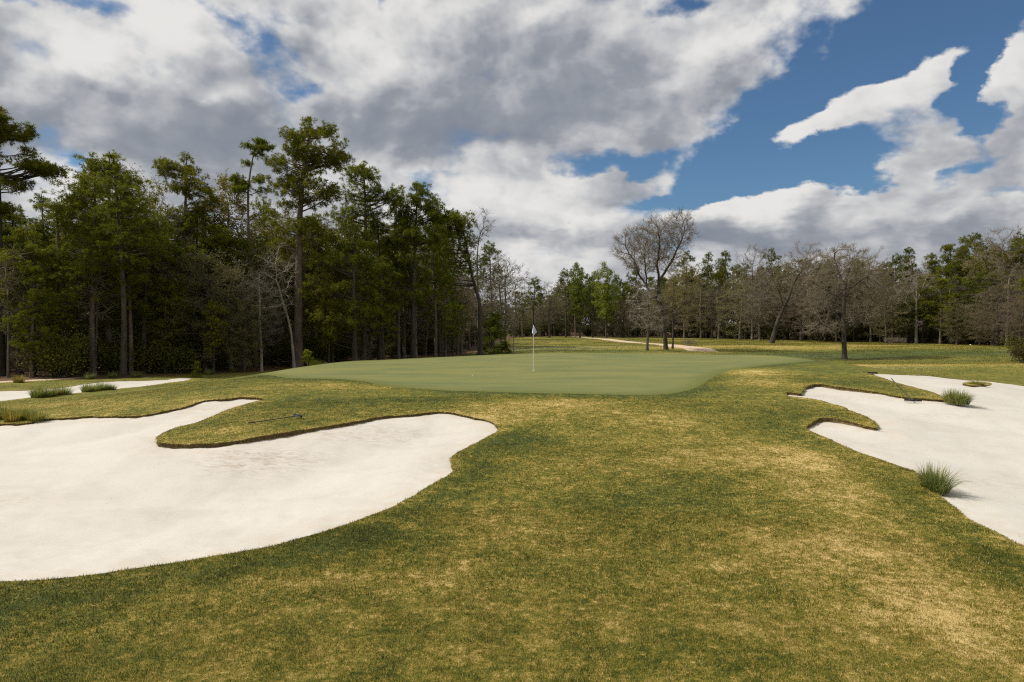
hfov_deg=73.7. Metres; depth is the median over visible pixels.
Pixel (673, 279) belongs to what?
bare tree
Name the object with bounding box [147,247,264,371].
broadleaf tree
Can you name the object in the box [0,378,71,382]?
sandy path
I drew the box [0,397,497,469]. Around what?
bunker edge
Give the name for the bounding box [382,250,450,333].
bare tree
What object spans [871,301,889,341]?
pine tree
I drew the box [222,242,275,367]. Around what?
bare tree
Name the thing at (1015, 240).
pine tree
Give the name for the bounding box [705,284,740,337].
bare tree
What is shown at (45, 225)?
pine tree
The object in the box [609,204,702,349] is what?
bare tree
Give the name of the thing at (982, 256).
budding tree
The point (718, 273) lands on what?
pine tree
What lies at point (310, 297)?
bare tree
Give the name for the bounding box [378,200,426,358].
pine tree
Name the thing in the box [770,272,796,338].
pine tree
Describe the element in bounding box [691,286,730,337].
bare tree
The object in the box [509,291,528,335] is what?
pine tree
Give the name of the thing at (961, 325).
broadleaf tree
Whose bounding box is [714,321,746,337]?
bush
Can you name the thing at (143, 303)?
pine tree
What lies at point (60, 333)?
bush
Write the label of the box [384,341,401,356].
bush
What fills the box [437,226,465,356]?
pine tree
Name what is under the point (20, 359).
shrub
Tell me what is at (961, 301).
bare tree
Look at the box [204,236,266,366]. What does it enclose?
pine tree
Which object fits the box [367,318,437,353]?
bush
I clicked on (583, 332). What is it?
bush
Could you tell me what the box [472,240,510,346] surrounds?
tree
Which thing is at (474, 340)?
bare tree
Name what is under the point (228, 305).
tree
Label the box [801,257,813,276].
pine tree
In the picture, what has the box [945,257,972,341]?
pine tree
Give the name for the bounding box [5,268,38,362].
bare tree
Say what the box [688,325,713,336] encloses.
bush
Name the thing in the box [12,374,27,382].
grass tussock
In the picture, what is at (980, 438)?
bunker sand
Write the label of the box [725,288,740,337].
bare tree
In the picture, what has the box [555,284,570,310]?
pine tree
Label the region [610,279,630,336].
pine tree
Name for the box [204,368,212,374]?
grass tussock
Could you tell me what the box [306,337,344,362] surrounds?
bush
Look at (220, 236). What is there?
pine tree
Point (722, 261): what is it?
pine tree
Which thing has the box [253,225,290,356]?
pine tree
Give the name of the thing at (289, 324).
bare tree
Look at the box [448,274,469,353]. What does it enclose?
sapling
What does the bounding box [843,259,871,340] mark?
pine tree
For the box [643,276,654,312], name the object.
pine tree
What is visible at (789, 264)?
tree
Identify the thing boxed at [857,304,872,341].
pine tree
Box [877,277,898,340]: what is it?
pine tree
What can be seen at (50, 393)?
grass tussock
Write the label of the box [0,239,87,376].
pine tree
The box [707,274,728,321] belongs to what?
pine tree
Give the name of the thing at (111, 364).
bush
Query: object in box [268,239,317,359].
pine tree
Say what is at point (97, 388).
grass tussock
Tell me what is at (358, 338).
bush
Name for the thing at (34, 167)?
pine tree
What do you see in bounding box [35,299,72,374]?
broadleaf tree
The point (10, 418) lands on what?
grass tussock
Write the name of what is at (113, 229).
pine tree
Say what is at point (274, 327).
bush
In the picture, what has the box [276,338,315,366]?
bush
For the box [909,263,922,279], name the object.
pine tree
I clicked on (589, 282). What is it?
pine tree
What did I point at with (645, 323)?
broadleaf tree
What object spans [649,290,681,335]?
bare tree
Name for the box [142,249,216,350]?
bare tree
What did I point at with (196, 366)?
young pine
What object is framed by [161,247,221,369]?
sapling
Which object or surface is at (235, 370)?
grass tussock
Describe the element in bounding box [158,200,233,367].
pine tree
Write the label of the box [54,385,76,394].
grass tussock
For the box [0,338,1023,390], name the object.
rough grass
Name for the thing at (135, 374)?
grass tussock
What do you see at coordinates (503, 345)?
young pine
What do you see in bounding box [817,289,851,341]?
bare tree
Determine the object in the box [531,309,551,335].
bare tree
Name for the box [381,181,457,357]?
pine tree
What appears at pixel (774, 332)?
bare tree
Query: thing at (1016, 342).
bush
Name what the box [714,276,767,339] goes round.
bare tree
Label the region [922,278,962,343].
pine tree
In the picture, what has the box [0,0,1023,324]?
sky
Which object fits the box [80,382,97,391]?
grass tussock
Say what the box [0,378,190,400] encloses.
bunker sand
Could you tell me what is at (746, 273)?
pine tree
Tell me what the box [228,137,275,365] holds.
pine tree
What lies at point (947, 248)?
pine tree
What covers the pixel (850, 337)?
bush
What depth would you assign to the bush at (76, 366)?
45.49 m
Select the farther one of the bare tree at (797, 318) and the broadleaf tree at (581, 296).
the broadleaf tree at (581, 296)
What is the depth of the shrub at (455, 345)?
78.82 m
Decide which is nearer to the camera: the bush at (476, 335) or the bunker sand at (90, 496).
the bunker sand at (90, 496)
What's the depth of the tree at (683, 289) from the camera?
145.35 m
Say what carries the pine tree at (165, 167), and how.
on the ground at (826, 367)
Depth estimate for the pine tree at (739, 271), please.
149.16 m
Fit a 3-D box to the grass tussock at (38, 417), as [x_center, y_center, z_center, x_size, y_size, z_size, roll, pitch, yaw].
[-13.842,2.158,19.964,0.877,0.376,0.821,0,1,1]
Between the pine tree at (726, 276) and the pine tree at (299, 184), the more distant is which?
the pine tree at (726, 276)
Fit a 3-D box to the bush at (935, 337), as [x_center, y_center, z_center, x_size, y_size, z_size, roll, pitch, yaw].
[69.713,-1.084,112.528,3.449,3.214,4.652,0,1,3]
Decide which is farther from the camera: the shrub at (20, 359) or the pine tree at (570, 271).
the pine tree at (570, 271)
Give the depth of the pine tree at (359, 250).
68.61 m
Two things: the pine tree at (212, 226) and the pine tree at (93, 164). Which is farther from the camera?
the pine tree at (212, 226)
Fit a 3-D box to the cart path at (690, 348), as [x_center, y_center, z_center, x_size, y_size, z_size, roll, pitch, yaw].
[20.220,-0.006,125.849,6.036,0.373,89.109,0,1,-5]
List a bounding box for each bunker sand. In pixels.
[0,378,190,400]
[0,399,496,581]
[788,374,1023,544]
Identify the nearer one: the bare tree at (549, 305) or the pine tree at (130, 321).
the pine tree at (130, 321)
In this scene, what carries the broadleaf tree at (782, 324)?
on the ground at (826, 367)
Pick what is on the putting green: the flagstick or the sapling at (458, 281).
the flagstick
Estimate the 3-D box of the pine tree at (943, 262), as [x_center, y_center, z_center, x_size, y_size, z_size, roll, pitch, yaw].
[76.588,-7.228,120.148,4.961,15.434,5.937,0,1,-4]
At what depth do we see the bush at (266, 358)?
60.48 m
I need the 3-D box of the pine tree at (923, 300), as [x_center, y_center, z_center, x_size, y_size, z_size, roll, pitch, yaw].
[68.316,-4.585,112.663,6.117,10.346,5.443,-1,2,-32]
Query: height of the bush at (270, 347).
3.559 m
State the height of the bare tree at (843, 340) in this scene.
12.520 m
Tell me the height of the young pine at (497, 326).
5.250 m
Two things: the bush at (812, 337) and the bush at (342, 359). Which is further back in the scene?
the bush at (812, 337)
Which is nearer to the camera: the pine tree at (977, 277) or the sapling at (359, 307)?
the sapling at (359, 307)
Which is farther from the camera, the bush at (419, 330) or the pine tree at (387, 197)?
the bush at (419, 330)
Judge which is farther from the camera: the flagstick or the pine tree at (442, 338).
the pine tree at (442, 338)
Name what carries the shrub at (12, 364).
on the ground at (826, 367)
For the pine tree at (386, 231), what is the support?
on the ground at (826, 367)
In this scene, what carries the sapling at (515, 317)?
on the ground at (826, 367)
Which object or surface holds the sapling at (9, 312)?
on the ground at (826, 367)
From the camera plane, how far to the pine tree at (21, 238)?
47.87 m
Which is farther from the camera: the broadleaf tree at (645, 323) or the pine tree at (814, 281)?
the broadleaf tree at (645, 323)
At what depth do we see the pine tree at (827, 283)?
125.48 m
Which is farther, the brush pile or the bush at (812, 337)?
the bush at (812, 337)
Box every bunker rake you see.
[248,414,302,423]
[891,378,921,401]
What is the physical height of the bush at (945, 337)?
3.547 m
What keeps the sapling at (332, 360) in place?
on the ground at (826, 367)
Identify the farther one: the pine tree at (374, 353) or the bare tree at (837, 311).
the bare tree at (837, 311)
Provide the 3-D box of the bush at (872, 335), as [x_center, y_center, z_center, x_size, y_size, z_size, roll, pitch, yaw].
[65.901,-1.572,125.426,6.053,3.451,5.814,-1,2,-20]
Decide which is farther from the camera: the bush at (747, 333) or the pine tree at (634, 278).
the pine tree at (634, 278)
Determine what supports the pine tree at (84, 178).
on the ground at (826, 367)
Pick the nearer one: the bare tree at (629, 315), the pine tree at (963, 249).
the pine tree at (963, 249)
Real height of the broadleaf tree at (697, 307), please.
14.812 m
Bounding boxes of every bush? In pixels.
[10,331,28,358]
[10,338,22,360]
[14,321,99,377]
[20,350,91,376]
[21,313,88,344]
[55,332,115,369]
[81,318,188,343]
[81,332,142,373]
[98,324,201,372]
[134,328,208,372]
[216,306,293,354]
[246,330,290,363]
[252,348,275,363]
[262,328,342,365]
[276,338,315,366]
[282,319,316,338]
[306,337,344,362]
[309,357,324,365]
[317,334,357,361]
[327,334,360,361]
[351,337,376,356]
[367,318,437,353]
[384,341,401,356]
[387,332,427,356]
[388,345,402,357]
[401,310,450,352]
[427,334,440,352]
[463,326,487,343]
[510,323,520,336]
[514,322,538,336]
[546,324,564,335]
[581,325,596,335]
[586,320,601,335]
[630,325,643,336]
[643,323,660,335]
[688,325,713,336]
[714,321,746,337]
[741,325,755,338]
[763,320,790,337]
[789,322,807,338]
[808,329,814,339]
[815,327,850,340]
[838,326,863,340]
[861,327,883,340]
[921,327,946,342]
[942,328,952,342]
[960,333,983,343]
[989,330,1023,359]
[1005,341,1023,362]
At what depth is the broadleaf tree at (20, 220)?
79.69 m
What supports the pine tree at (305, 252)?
on the ground at (826, 367)
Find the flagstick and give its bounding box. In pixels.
[532,325,536,370]
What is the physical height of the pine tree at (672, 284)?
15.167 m
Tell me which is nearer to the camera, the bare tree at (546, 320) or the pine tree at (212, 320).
the pine tree at (212, 320)
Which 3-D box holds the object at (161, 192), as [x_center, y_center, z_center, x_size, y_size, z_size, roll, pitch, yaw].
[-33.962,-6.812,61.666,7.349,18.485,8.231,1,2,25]
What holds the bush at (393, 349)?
on the ground at (826, 367)
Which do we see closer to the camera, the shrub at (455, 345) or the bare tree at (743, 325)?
the shrub at (455, 345)
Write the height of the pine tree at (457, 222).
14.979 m
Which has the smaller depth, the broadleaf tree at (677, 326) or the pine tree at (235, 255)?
the pine tree at (235, 255)
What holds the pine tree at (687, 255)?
on the ground at (826, 367)
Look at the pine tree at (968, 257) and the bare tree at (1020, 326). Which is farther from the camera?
the pine tree at (968, 257)
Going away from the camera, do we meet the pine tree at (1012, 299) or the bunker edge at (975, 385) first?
the bunker edge at (975, 385)
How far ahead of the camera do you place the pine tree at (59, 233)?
68.52 m
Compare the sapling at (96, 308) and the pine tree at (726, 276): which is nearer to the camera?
the sapling at (96, 308)
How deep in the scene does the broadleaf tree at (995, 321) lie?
109.33 m
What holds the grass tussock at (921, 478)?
on the ground at (826, 367)
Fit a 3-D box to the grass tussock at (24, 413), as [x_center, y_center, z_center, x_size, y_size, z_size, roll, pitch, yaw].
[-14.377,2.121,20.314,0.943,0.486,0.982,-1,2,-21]
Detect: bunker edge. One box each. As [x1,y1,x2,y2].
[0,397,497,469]
[786,375,1019,430]
[962,384,988,386]
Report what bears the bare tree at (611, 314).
on the ground at (826, 367)
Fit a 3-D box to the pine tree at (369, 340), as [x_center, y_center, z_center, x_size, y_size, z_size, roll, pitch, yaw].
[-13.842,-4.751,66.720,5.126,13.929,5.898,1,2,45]
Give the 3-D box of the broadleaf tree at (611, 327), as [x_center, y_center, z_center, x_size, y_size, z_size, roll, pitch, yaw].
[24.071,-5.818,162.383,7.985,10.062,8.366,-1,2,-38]
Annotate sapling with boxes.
[0,243,45,377]
[67,233,119,367]
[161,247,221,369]
[310,252,351,362]
[345,269,374,333]
[417,282,440,355]
[421,291,445,338]
[446,273,479,353]
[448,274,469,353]
[508,305,519,352]
[634,294,650,336]
[682,289,697,337]
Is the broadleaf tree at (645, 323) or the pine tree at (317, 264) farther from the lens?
the broadleaf tree at (645, 323)
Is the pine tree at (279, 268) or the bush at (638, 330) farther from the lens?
the bush at (638, 330)
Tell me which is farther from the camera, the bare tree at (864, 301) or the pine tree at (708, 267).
the pine tree at (708, 267)
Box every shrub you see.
[6,347,24,370]
[11,349,42,371]
[113,332,139,349]
[259,349,274,362]
[282,324,316,343]
[357,339,375,359]
[425,330,464,351]
[431,328,467,353]
[564,317,587,334]
[588,321,609,336]
[921,323,937,337]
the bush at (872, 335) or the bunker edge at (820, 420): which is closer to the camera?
the bunker edge at (820, 420)
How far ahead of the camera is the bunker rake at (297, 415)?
18.23 m
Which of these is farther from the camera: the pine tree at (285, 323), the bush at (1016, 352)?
the pine tree at (285, 323)
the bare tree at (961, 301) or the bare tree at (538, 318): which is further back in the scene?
the bare tree at (538, 318)
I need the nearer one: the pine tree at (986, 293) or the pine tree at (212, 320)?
the pine tree at (212, 320)
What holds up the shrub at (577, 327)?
on the ground at (826, 367)
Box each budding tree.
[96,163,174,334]
[234,198,323,364]
[266,211,366,363]
[437,277,483,352]
[446,284,474,354]
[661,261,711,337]
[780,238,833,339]
[818,239,862,325]
[839,246,894,339]
[957,238,1014,343]
[959,223,1023,343]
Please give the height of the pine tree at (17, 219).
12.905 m
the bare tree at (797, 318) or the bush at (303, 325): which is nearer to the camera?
the bush at (303, 325)
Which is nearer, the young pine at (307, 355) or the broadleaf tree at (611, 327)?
the young pine at (307, 355)
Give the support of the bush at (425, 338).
on the ground at (826, 367)
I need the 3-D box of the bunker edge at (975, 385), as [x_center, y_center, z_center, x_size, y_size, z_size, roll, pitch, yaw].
[20.657,1.902,30.231,0.836,0.499,8.619,1,2,38]
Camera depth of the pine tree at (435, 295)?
65.75 m
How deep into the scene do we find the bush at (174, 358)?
49.69 m
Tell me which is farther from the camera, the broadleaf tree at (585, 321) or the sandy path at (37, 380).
the broadleaf tree at (585, 321)
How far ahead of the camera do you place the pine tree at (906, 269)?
128.24 m
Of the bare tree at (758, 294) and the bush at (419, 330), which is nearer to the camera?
the bush at (419, 330)
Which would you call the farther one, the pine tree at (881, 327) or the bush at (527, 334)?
the bush at (527, 334)
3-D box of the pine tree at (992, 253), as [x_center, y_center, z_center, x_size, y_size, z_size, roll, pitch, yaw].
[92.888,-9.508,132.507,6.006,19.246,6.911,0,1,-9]
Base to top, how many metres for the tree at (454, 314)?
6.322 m
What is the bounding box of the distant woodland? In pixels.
[4,282,985,353]
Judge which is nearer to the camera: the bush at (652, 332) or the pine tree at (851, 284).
the pine tree at (851, 284)
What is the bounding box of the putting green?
[259,353,814,394]
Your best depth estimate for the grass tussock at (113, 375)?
44.05 m
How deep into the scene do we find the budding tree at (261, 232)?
59.15 m
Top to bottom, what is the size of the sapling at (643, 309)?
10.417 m
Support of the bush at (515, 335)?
on the ground at (826, 367)
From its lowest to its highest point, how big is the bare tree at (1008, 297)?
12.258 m
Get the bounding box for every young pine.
[189,361,202,377]
[299,349,314,365]
[475,312,509,354]
[497,341,511,353]
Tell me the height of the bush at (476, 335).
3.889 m
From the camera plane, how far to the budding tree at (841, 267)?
129.43 m
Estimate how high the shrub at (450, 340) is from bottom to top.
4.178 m
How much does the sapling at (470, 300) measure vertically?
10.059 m
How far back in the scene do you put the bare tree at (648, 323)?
81.86 m
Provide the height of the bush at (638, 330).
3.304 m
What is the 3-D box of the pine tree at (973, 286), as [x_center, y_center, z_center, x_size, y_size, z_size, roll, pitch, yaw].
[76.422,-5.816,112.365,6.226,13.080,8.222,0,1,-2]
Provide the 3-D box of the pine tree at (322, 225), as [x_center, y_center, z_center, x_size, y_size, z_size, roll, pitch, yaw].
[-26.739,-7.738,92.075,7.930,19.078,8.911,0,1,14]
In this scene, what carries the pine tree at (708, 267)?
on the ground at (826, 367)
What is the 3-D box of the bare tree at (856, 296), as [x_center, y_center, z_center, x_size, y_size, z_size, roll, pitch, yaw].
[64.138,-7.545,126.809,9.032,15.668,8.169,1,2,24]
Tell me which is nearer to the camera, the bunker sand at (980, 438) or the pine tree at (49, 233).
the bunker sand at (980, 438)
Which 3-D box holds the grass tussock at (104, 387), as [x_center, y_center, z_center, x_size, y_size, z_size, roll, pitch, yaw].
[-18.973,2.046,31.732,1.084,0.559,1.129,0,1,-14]
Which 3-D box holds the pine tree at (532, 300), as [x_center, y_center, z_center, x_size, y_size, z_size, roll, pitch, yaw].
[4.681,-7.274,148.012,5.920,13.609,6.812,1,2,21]
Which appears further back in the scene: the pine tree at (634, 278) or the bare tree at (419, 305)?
the pine tree at (634, 278)
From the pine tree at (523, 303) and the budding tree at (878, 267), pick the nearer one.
the budding tree at (878, 267)
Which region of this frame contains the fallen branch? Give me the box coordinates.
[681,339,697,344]
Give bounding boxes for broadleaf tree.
[5,212,47,232]
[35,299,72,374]
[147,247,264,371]
[219,296,269,372]
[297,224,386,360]
[310,272,345,362]
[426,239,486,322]
[474,296,504,342]
[511,311,529,336]
[524,314,540,336]
[528,299,558,335]
[554,295,583,336]
[564,297,594,335]
[567,263,592,337]
[590,261,622,337]
[594,298,625,336]
[635,307,660,336]
[641,275,670,335]
[654,283,698,337]
[677,282,708,336]
[689,294,716,337]
[749,263,788,338]
[750,292,783,338]
[755,257,814,339]
[767,298,802,339]
[785,300,818,339]
[797,292,841,340]
[831,289,874,341]
[875,293,920,342]
[939,302,975,344]
[963,310,995,345]
[973,286,1017,336]
[1000,262,1023,333]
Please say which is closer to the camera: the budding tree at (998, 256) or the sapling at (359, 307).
the sapling at (359, 307)
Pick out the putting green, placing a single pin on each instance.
(615, 373)
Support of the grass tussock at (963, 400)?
on the bunker sand at (980, 438)
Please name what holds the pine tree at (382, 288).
on the ground at (826, 367)
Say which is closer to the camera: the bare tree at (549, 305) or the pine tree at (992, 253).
the pine tree at (992, 253)
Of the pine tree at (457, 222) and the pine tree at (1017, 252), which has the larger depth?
the pine tree at (1017, 252)
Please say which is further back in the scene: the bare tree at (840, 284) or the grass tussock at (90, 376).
the bare tree at (840, 284)
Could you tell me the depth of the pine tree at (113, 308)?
49.84 m
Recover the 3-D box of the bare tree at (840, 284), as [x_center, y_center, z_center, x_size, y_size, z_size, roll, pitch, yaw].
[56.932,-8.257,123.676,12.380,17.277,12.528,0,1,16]
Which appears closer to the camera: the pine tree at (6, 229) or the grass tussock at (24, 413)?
the grass tussock at (24, 413)
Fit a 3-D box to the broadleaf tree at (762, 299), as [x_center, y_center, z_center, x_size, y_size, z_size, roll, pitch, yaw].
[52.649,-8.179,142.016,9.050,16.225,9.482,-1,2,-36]
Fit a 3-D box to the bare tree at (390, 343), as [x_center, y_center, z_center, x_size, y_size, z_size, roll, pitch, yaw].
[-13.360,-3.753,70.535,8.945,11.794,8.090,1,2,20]
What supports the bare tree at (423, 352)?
on the ground at (826, 367)
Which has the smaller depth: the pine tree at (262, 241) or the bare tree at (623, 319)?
the pine tree at (262, 241)
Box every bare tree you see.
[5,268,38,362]
[30,258,134,372]
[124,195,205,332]
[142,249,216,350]
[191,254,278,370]
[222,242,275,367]
[227,268,287,371]
[246,237,301,367]
[285,249,362,360]
[357,256,425,355]
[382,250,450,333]
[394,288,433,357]
[406,217,462,354]
[449,273,499,349]
[469,207,494,352]
[479,251,531,351]
[480,256,528,347]
[525,299,546,335]
[529,282,570,337]
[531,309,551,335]
[546,302,560,335]
[557,309,572,335]
[595,290,621,335]
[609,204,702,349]
[609,298,637,337]
[615,291,641,336]
[624,279,666,350]
[637,281,682,337]
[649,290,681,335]
[658,290,695,348]
[666,272,702,336]
[676,275,728,338]
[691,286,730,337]
[701,282,737,338]
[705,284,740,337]
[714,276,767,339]
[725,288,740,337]
[727,243,777,339]
[730,301,760,338]
[739,270,779,338]
[740,280,783,340]
[742,246,829,342]
[768,273,837,340]
[792,248,862,340]
[794,241,899,359]
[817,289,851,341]
[835,260,880,340]
[846,258,897,341]
[853,284,901,340]
[863,279,910,342]
[871,284,918,342]
[888,256,946,343]
[892,269,935,341]
[892,284,933,342]
[933,278,971,343]
[933,295,976,343]
[960,283,1023,345]
[981,261,1023,345]
[982,268,1023,345]
[993,296,1023,343]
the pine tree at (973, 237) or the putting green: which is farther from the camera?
the pine tree at (973, 237)
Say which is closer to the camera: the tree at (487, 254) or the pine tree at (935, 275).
the tree at (487, 254)
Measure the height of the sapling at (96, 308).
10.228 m
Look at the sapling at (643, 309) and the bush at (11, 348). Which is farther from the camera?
the sapling at (643, 309)
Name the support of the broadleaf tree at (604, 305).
on the ground at (826, 367)
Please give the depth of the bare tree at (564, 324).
169.35 m
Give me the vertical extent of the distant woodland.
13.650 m
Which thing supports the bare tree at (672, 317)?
on the ground at (826, 367)
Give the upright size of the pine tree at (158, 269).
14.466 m
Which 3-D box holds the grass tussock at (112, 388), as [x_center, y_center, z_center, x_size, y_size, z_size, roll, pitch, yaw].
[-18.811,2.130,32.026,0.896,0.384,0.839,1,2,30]
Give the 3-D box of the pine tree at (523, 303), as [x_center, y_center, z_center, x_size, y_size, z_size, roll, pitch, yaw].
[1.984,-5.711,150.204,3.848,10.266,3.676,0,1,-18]
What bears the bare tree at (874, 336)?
on the ground at (826, 367)
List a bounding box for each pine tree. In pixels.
[0,105,69,376]
[0,200,135,374]
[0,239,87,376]
[2,201,50,373]
[2,222,46,372]
[2,224,57,374]
[3,264,62,377]
[4,220,61,297]
[19,192,77,368]
[36,149,169,373]
[38,170,137,375]
[47,218,73,282]
[48,202,118,370]
[63,169,173,376]
[83,200,167,371]
[87,216,212,373]
[100,195,161,373]
[102,215,195,369]
[134,212,177,364]
[147,151,228,367]
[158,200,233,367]
[160,219,200,311]
[190,224,266,361]
[191,200,234,364]
[199,299,229,373]
[200,168,253,362]
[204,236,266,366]
[225,229,292,362]
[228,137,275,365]
[244,195,289,330]
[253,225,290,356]
[259,116,355,367]
[267,247,292,327]
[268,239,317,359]
[278,235,356,338]
[292,213,329,359]
[314,213,328,268]
[324,160,408,360]
[338,210,393,346]
[346,220,391,359]
[348,242,392,357]
[355,216,412,359]
[355,255,405,359]
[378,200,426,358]
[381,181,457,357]
[387,215,429,358]
[387,222,425,354]
[409,195,458,356]
[416,263,456,356]
[419,209,487,354]
[423,237,466,355]
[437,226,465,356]
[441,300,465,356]
[459,269,488,347]
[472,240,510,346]
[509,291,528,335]
[514,292,527,337]
[519,276,546,337]
[553,268,577,336]
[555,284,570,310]
[566,262,584,336]
[579,284,601,335]
[586,272,602,336]
[593,283,612,324]
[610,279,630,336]
[619,287,645,335]
[624,269,648,336]
[629,282,644,325]
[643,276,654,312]
[651,277,667,335]
[651,277,671,320]
[664,274,680,325]
[673,250,699,337]
[693,251,716,337]
[701,269,716,324]
[706,266,732,337]
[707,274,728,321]
[711,250,735,337]
[717,265,732,286]
[726,264,740,301]
[730,264,745,337]
[733,272,758,338]
[734,263,753,295]
[759,247,784,321]
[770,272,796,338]
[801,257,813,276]
[810,261,830,339]
[812,266,839,338]
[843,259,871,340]
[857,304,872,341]
[871,262,894,300]
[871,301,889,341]
[872,282,909,339]
[877,252,906,284]
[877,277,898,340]
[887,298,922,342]
[895,247,920,339]
[896,264,917,301]
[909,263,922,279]
[909,282,943,342]
[910,273,948,342]
[915,252,943,309]
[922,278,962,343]
[927,243,960,340]
[932,257,958,341]
[939,276,975,343]
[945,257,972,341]
[950,234,972,342]
[951,254,968,294]
[953,266,990,343]
[955,270,1002,344]
[960,255,977,293]
[962,232,991,342]
[962,273,1016,344]
[978,243,1001,274]
[986,259,998,280]
[995,280,1023,344]
[997,231,1023,278]
[1001,239,1023,339]
[1010,279,1023,345]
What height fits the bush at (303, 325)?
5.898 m
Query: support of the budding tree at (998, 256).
on the ground at (826, 367)
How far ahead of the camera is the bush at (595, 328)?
177.04 m
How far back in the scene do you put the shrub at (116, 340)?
51.64 m
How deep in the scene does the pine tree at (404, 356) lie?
70.07 m
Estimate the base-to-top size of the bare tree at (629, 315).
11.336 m
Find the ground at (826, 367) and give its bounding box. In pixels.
[0,325,1023,681]
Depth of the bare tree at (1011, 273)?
103.64 m
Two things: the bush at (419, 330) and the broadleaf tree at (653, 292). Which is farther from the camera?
the broadleaf tree at (653, 292)
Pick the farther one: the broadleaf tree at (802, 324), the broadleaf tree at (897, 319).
the broadleaf tree at (802, 324)
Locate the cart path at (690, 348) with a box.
[567,336,717,351]
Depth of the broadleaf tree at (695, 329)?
148.59 m
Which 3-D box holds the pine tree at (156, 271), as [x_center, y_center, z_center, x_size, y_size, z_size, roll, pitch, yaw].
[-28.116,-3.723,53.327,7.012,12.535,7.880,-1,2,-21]
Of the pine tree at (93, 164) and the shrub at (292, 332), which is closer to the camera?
the pine tree at (93, 164)
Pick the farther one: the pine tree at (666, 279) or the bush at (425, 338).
the pine tree at (666, 279)
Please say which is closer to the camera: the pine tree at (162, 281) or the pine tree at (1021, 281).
the pine tree at (162, 281)
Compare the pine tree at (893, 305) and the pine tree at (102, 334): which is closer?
the pine tree at (102, 334)
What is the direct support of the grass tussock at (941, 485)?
on the ground at (826, 367)
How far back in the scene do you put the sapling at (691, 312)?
148.40 m
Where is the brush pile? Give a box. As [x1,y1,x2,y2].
[885,337,904,343]
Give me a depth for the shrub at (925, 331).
117.33 m
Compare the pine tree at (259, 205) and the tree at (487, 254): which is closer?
the pine tree at (259, 205)
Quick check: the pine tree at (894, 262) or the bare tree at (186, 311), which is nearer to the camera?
the bare tree at (186, 311)
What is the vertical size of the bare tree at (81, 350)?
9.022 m
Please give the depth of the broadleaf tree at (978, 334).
101.90 m
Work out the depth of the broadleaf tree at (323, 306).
55.72 m
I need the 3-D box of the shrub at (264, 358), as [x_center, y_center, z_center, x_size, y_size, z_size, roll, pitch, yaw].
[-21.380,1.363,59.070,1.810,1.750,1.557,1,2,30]
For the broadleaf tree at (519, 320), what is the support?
on the ground at (826, 367)
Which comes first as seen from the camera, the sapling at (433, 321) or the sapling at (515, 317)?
the sapling at (433, 321)
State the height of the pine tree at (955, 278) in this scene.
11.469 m
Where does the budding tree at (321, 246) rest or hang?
on the ground at (826, 367)
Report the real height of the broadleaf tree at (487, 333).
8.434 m
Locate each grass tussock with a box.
[0,402,24,419]
[0,407,35,422]
[9,406,37,419]
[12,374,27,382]
[24,385,51,397]
[24,408,49,421]
[36,385,61,396]
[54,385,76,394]
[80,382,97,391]
[83,370,99,378]
[88,384,100,390]
[93,380,112,390]
[105,371,118,377]
[107,382,119,389]
[130,371,141,377]
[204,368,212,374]
[229,366,240,372]
[909,460,955,487]
[917,463,975,494]
[939,389,970,402]
[948,388,976,404]
[967,381,987,384]
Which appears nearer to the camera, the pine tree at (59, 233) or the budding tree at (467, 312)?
the pine tree at (59, 233)
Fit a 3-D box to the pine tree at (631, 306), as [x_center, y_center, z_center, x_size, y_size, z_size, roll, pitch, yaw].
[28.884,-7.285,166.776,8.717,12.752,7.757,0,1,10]
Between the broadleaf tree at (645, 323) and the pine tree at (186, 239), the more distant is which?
the broadleaf tree at (645, 323)
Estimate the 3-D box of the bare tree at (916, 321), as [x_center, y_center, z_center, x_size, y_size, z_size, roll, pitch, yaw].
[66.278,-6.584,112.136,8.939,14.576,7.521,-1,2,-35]
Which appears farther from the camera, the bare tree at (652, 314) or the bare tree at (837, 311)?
the bare tree at (652, 314)
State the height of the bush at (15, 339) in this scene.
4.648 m
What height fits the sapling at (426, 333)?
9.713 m
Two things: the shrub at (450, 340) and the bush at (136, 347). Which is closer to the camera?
the bush at (136, 347)
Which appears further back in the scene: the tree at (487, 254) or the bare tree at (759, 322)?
the bare tree at (759, 322)
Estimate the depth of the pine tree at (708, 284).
162.23 m
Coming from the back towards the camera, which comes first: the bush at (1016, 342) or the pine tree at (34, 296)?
the bush at (1016, 342)
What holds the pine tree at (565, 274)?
on the ground at (826, 367)
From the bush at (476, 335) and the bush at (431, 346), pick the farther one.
the bush at (476, 335)
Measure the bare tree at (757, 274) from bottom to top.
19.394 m
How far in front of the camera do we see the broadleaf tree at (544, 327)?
168.40 m
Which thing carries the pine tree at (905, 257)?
on the ground at (826, 367)
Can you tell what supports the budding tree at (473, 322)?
on the ground at (826, 367)
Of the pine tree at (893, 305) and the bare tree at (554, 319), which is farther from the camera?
the bare tree at (554, 319)
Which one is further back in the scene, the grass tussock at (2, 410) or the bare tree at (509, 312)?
the bare tree at (509, 312)

